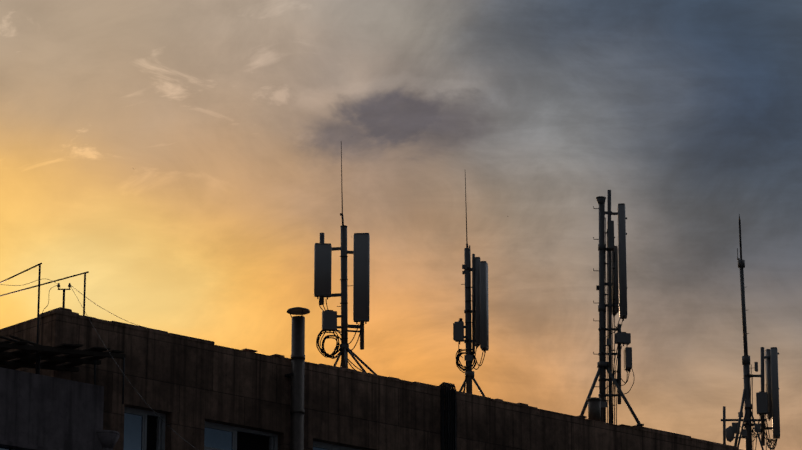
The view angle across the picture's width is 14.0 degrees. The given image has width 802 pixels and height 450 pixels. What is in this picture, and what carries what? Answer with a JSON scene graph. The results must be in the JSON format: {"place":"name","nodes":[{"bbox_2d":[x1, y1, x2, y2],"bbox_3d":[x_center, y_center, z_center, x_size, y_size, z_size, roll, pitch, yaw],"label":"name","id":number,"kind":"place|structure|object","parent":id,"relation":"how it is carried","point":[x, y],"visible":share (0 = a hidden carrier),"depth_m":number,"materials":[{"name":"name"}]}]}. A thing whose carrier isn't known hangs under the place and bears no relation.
{"place":"outdoors","nodes":[
{"label":"outdoors","id":0,"kind":"place"},
{"bbox_2d":[0,307,740,449],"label":"building","id":1,"kind":"structure","parent":0,"point":[188,386],"depth_m":57.93,"materials":[{"name":"paint"}]},
{"bbox_2d":[0,335,125,403],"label":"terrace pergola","id":2,"kind":"object","parent":1,"relation":"on","point":[24,354],"visible":0.85,"depth_m":54.34,"materials":[{"name":"paint"}]},
{"bbox_2d":[0,263,197,449],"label":"power lines","id":3,"kind":"object","parent":1,"relation":"on","point":[38,307],"visible":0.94,"depth_m":55.85,"materials":[{"name":"paint"}]},
{"bbox_2d":[96,430,119,449],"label":"rain hopper","id":4,"kind":"object","parent":1,"relation":"attached to","point":[108,439],"visible":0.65,"depth_m":54.09,"materials":[{"name":"paint"}]},
{"bbox_2d":[123,407,361,449],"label":"windows","id":5,"kind":"structure","parent":1,"relation":"attached to","point":[144,429],"depth_m":57.57,"materials":[{"name":"glass"}]},
{"bbox_2d":[285,307,309,449],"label":"flue pipe","id":6,"kind":"object","parent":1,"relation":"attached to","point":[296,375],"visible":1,"depth_m":58.61,"materials":[{"name":"metal"}]},
{"bbox_2d":[314,143,376,374],"bbox_3d":[-0.985,0.617,61.071,1.116,4.637,0.951,-11,-19,33],"label":"antenna mast","id":7,"kind":"object","parent":1,"relation":"on","point":[360,252],"visible":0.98,"depth_m":60.86,"materials":[{"name":"metal"}]},
{"bbox_2d":[439,382,456,449],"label":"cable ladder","id":8,"kind":"object","parent":1,"relation":"on","point":[450,442],"visible":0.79,"depth_m":61.10,"materials":[{"name":"metal"}]},
{"bbox_2d":[453,175,488,396],"bbox_3d":[1.069,1.148,63.019,1.180,4.688,0.848,10,-19,-31],"label":"antenna mast","id":9,"kind":"object","parent":1,"relation":"on","point":[477,334],"visible":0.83,"depth_m":62.82,"materials":[{"name":"metal"}]},
{"bbox_2d":[587,397,600,421],"bbox_3d":[3.798,3.655,64.131,0.280,0.492,0.280,14,-21,-39],"label":"roof vent","id":10,"kind":"object","parent":1,"relation":"on","point":[594,408],"visible":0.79,"depth_m":64.05,"materials":[{"name":"metal"}]},
{"bbox_2d":[580,190,643,425],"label":"antenna mast","id":11,"kind":"object","parent":1,"relation":"on","point":[616,296],"visible":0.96,"depth_m":65.31,"materials":[{"name":"metal"}]},
{"bbox_2d":[721,214,779,449],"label":"antenna mast","id":12,"kind":"object","parent":1,"relation":"on","point":[767,402],"visible":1,"depth_m":67.61,"materials":[{"name":"metal"}]},
{"bbox_2d":[0,0,801,449],"label":"sky","id":13,"kind":"structure","parent":0,"point":[184,156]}
]}

